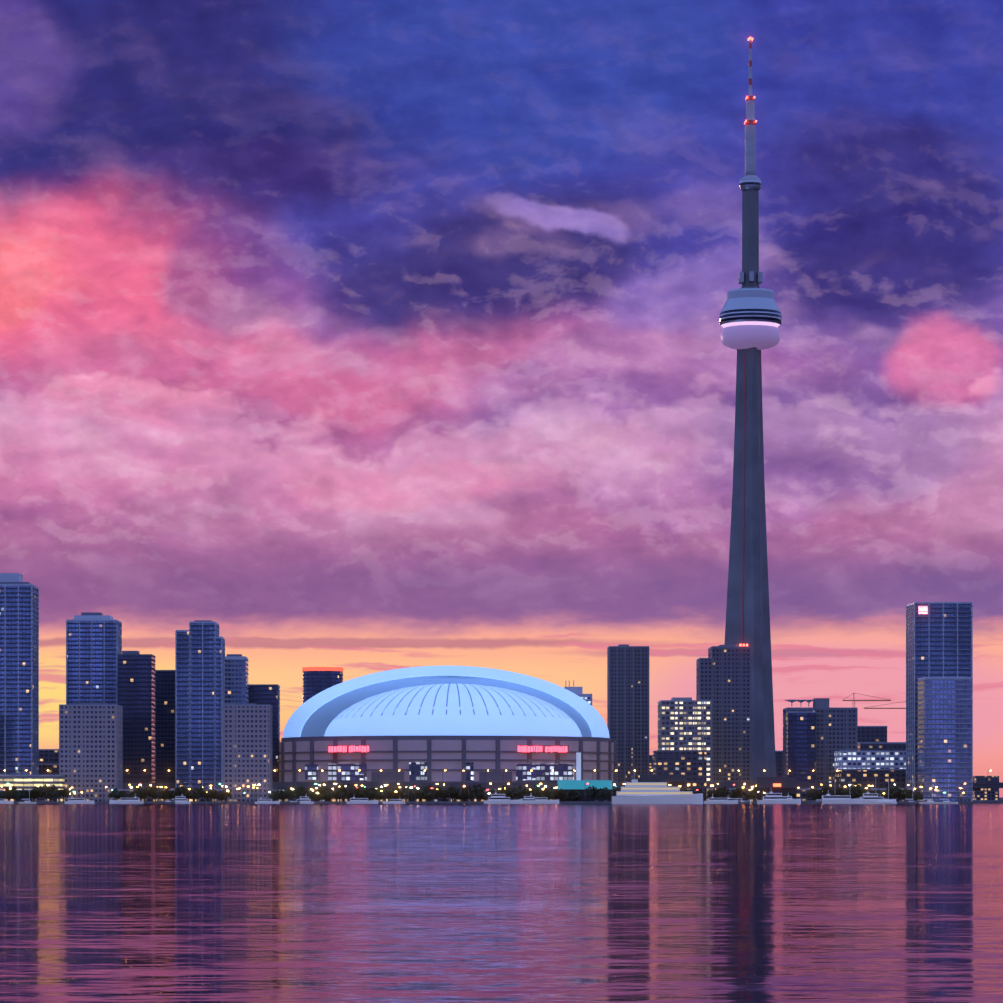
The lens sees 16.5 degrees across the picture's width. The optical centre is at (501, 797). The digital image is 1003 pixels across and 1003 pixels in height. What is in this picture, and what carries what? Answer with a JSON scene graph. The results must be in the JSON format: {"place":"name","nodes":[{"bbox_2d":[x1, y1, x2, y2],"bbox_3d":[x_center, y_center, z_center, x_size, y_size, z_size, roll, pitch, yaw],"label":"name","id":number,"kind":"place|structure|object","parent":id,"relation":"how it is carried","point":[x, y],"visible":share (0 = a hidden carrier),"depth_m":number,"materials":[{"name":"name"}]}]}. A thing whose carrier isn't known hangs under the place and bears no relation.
{"place":"outdoors","nodes":[
{"label":"outdoors","id":0,"kind":"place"},
{"bbox_2d":[0,804,1002,1002],"bbox_3d":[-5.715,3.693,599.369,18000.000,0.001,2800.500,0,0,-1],"label":"lake water","id":1,"kind":"structure","parent":0,"point":[501,903],"depth_m":120.44,"materials":[{"name":"purple liquid"}]},
{"bbox_2d":[0,799,13,803],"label":"boat","id":2,"kind":"object","parent":1,"relation":"on","point":[2,801],"visible":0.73,"depth_m":1972.50,"materials":[{"name":"white"}]},
{"bbox_2d":[19,778,35,803],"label":"sailboat","id":3,"kind":"object","parent":1,"relation":"on","point":[27,802],"visible":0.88,"depth_m":1985.16,"materials":[{"name":"white"}]},
{"bbox_2d":[64,798,93,803],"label":"yacht","id":4,"kind":"object","parent":1,"relation":"on","point":[76,801],"visible":0.83,"depth_m":1978.76,"materials":[{"name":"white"}]},
{"bbox_2d":[109,797,143,803],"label":"boat","id":5,"kind":"object","parent":1,"relation":"on","point":[135,800],"visible":0.85,"depth_m":1980.41,"materials":[{"name":"white"}]},
{"bbox_2d":[165,795,190,803],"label":"yacht","id":6,"kind":"object","parent":1,"relation":"on","point":[181,799],"visible":0.71,"depth_m":1979.92,"materials":[{"name":"white"}]},
{"bbox_2d":[255,798,279,803],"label":"boat","id":7,"kind":"object","parent":1,"relation":"on","point":[264,801],"visible":0.85,"depth_m":1985.59,"materials":[{"name":"white"}]},
{"bbox_2d":[290,796,313,803],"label":"boat","id":8,"kind":"object","parent":1,"relation":"on","point":[305,800],"visible":0.77,"depth_m":1985.44,"materials":[{"name":"white"}]},
{"bbox_2d":[346,797,377,803],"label":"boat","id":9,"kind":"object","parent":1,"relation":"on","point":[353,800],"visible":0.83,"depth_m":1977.81,"materials":[{"name":"white"}]},
{"bbox_2d":[383,799,404,803],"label":"boat","id":10,"kind":"object","parent":1,"relation":"on","point":[395,801],"visible":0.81,"depth_m":1981.93,"materials":[{"name":"white"}]},
{"bbox_2d":[36,800,918,803],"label":"boats","id":11,"kind":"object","parent":1,"relation":"in","point":[596,802],"visible":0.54,"depth_m":1961.30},
{"bbox_2d":[484,793,522,803],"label":"yacht","id":12,"kind":"object","parent":1,"relation":"on","point":[495,798],"visible":0.96,"depth_m":1972.54,"materials":[{"name":"white"}]},
{"bbox_2d":[522,795,538,803],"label":"boat","id":13,"kind":"object","parent":1,"relation":"on","point":[530,799],"visible":0.75,"depth_m":1976.75,"materials":[{"name":"white"}]},
{"bbox_2d":[531,793,558,803],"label":"boat","id":14,"kind":"object","parent":1,"relation":"on","point":[543,800],"visible":0.48,"depth_m":1983.86,"materials":[{"name":"white"}]},
{"bbox_2d":[612,779,702,803],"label":"tour boat","id":15,"kind":"object","parent":1,"relation":"on","point":[634,791],"visible":0.88,"depth_m":1896.70,"materials":[{"name":"white"}]},
{"bbox_2d":[704,794,737,803],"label":"yacht","id":16,"kind":"object","parent":1,"relation":"on","point":[712,800],"visible":0.9,"depth_m":1969.87,"materials":[{"name":"white"}]},
{"bbox_2d":[728,798,750,803],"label":"boat","id":17,"kind":"object","parent":1,"relation":"on","point":[738,799],"visible":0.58,"depth_m":1989.39,"materials":[{"name":"white"}]},
{"bbox_2d":[757,792,800,803],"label":"yacht","id":18,"kind":"object","parent":1,"relation":"on","point":[773,798],"visible":0.9,"depth_m":1975.04,"materials":[{"name":"white"}]},
{"bbox_2d":[816,794,863,803],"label":"yacht","id":19,"kind":"object","parent":1,"relation":"on","point":[835,799],"visible":0.79,"depth_m":1978.27,"materials":[{"name":"white"}]},
{"bbox_2d":[860,792,895,803],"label":"boat","id":20,"kind":"object","parent":1,"relation":"on","point":[870,798],"visible":0.75,"depth_m":1980.34,"materials":[{"name":"white"}]},
{"bbox_2d":[878,778,896,803],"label":"sailboat","id":21,"kind":"object","parent":1,"relation":"on","point":[887,802],"visible":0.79,"depth_m":1979.46,"materials":[{"name":"white"}]},
{"bbox_2d":[920,799,936,803],"bbox_3d":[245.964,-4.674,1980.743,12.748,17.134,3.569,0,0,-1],"label":"motorboat","id":22,"kind":"object","parent":1,"relation":"on","point":[930,802],"visible":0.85,"depth_m":1979.81,"materials":[{"name":"white"}]},
{"bbox_2d":[937,775,957,803],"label":"sailboat","id":23,"kind":"object","parent":1,"relation":"on","point":[946,802],"visible":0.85,"depth_m":1979.13,"materials":[{"name":"white"}]},
{"bbox_2d":[0,0,1002,796],"label":"sky","id":24,"kind":"structure","parent":0,"point":[361,337],"materials":[{"name":"purple"}]},
{"bbox_2d":[696,644,750,781],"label":"tower","id":25,"kind":"structure","parent":0,"point":[723,678],"depth_m":2352.10,"materials":[{"name":"grey"}]},
{"bbox_2d":[786,711,815,781],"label":"glass wing","id":26,"kind":"structure","parent":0,"point":[800,745],"depth_m":2247.84,"materials":[{"name":"blue glass"}]},
{"bbox_2d":[906,602,972,800],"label":"tower","id":27,"kind":"structure","parent":0,"point":[939,639],"depth_m":2154.19,"materials":[{"name":"blue glass"}]},
{"bbox_2d":[917,677,972,800],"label":"tower","id":28,"kind":"structure","parent":0,"point":[944,724],"depth_m":2104.13,"materials":[{"name":"blue glass"}]},
{"bbox_2d":[973,797,1002,800],"bbox_3d":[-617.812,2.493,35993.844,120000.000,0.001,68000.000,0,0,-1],"label":"city ground","id":29,"kind":"structure","parent":0,"point":[1000,798],"depth_m":2704.43,"materials":[{"name":"grey concrete"}]},
{"bbox_2d":[0,573,38,774],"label":"condo","id":30,"kind":"structure","parent":29,"relation":"on","point":[19,676],"depth_m":2244.02,"materials":[{"name":"blue glass"}]},
{"bbox_2d":[0,775,64,800],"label":"parking garage","id":31,"kind":"structure","parent":29,"relation":"on","point":[19,782],"depth_m":2074.52,"materials":[{"name":"grey"}]},
{"bbox_2d":[39,749,58,774],"bbox_3d":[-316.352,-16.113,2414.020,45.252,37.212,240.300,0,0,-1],"label":"low-rise building","id":32,"kind":"structure","parent":29,"relation":"on","point":[49,759],"depth_m":2493.75,"materials":[{"name":"grey"}]},
{"bbox_2d":[59,703,122,800],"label":"apartment building","id":33,"kind":"structure","parent":29,"relation":"on","point":[90,750],"depth_m":2115.08,"materials":[{"name":"grey"}]},
{"bbox_2d":[66,612,121,704],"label":"condo","id":34,"kind":"structure","parent":29,"relation":"on","point":[93,644],"depth_m":2344.63,"materials":[{"name":"blue glass"}]},
{"bbox_2d":[117,651,155,788],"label":"condo","id":35,"kind":"structure","parent":29,"relation":"on","point":[136,682],"depth_m":2295.29,"materials":[{"name":"black glass"}]},
{"bbox_2d":[155,670,174,788],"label":"condo","id":36,"kind":"structure","parent":29,"relation":"on","point":[165,720],"depth_m":2415.41,"materials":[{"name":"black glass"}]},
{"bbox_2d":[175,620,224,788],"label":"condo","id":37,"kind":"structure","parent":29,"relation":"on","point":[199,673],"depth_m":2196.07,"materials":[{"name":"blue glass"}]},
{"bbox_2d":[225,654,248,704],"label":"condo","id":38,"kind":"structure","parent":29,"relation":"on","point":[236,678],"depth_m":2316.39,"materials":[{"name":"blue glass"}]},
{"bbox_2d":[222,703,271,800],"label":"apartment building","id":39,"kind":"structure","parent":29,"relation":"on","point":[246,744],"depth_m":2096.75,"materials":[{"name":"grey"}]},
{"bbox_2d":[248,684,279,781],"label":"condo","id":40,"kind":"structure","parent":29,"relation":"on","point":[263,694],"depth_m":2376.77,"materials":[{"name":"black glass"}]},
{"bbox_2d":[302,667,342,702],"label":"high-rise building","id":41,"kind":"structure","parent":29,"relation":"on","point":[316,680],"depth_m":2649.20,"materials":[{"name":"blue glass"}]},
{"bbox_2d":[272,666,616,800],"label":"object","id":42,"kind":"structure","parent":29,"relation":"on","point":[412,723],"depth_m":2317.03,"materials":[{"name":"blue metal"}]},
{"bbox_2d":[0,783,923,800],"bbox_3d":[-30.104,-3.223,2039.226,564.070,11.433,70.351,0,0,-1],"label":"waterfront trees","id":43,"kind":"object","parent":29,"relation":"on","point":[470,793],"visible":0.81,"depth_m":2021.63,"materials":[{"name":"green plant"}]},
{"bbox_2d":[1,770,991,800],"bbox_3d":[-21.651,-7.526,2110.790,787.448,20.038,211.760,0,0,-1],"label":"street lamps","id":44,"kind":"object","parent":29,"relation":"on","point":[749,789],"visible":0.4,"depth_m":2037.52,"materials":[{"name":"yellow metal"}]},
{"bbox_2d":[14,801,1002,803],"bbox_3d":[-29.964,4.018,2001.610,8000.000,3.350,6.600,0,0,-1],"label":"seawall","id":45,"kind":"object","parent":29,"relation":"on","point":[436,802],"depth_m":1997.94,"materials":[{"name":"grey concrete"}]},
{"bbox_2d":[123,782,1002,790],"bbox_3d":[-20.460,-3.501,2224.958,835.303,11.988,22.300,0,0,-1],"label":"gardiner expressway","id":46,"kind":"structure","parent":29,"relation":"on","point":[977,786],"depth_m":2214.01,"materials":[{"name":"grey concrete"}]},
{"bbox_2d":[564,680,591,705],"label":"office","id":47,"kind":"structure","parent":29,"relation":"on","point":[578,691],"depth_m":2704.44,"materials":[{"name":"blue"}]},
{"bbox_2d":[607,644,648,781],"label":"slab","id":48,"kind":"structure","parent":29,"relation":"on","point":[628,696],"depth_m":2561.14,"materials":[{"name":"grey"}]},
{"bbox_2d":[557,752,796,800],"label":"waterfront buildings","id":49,"kind":"structure","parent":29,"relation":"on","point":[783,785],"depth_m":2031.92,"materials":[{"name":"teal"}]},
{"bbox_2d":[653,750,706,800],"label":"building","id":50,"kind":"structure","parent":29,"relation":"on","point":[691,765],"depth_m":2091.37,"materials":[{"name":"blue"}]},
{"bbox_2d":[658,697,711,800],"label":"office","id":51,"kind":"structure","parent":29,"relation":"on","point":[684,723],"depth_m":2301.59,"materials":[{"name":"grey"}]},
{"bbox_2d":[719,37,781,781],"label":"observation tower","id":52,"kind":"structure","parent":29,"relation":"on","point":[750,318],"depth_m":2497.35,"materials":[{"name":"concrete"}]},
{"bbox_2d":[783,698,857,781],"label":"block","id":53,"kind":"structure","parent":29,"relation":"on","point":[836,728],"depth_m":2253.16,"materials":[{"name":"grey"}]},
{"bbox_2d":[649,755,998,799],"bbox_3d":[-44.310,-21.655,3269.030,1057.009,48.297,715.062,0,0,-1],"label":"distant blocks","id":54,"kind":"structure","parent":29,"relation":"on","point":[987,794],"depth_m":3358.68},
{"bbox_2d":[775,726,905,776],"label":"building","id":55,"kind":"structure","parent":29,"relation":"on","point":[872,738],"depth_m":2603.13,"materials":[{"name":"grey"}]},
{"bbox_2d":[834,769,905,787],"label":"low-rise building","id":56,"kind":"structure","parent":29,"relation":"on","point":[876,778],"depth_m":2203.58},
{"bbox_2d":[834,751,905,768],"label":"white hall","id":57,"kind":"structure","parent":56,"relation":"on","point":[869,759],"depth_m":2203.58,"materials":[{"name":"grey"}]},
{"bbox_2d":[843,693,905,708],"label":"tower cranes","id":58,"kind":"object","parent":29,"relation":"on","point":[873,700],"visible":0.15,"depth_m":3005.26,"materials":[{"name":"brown metal"}]}
]}

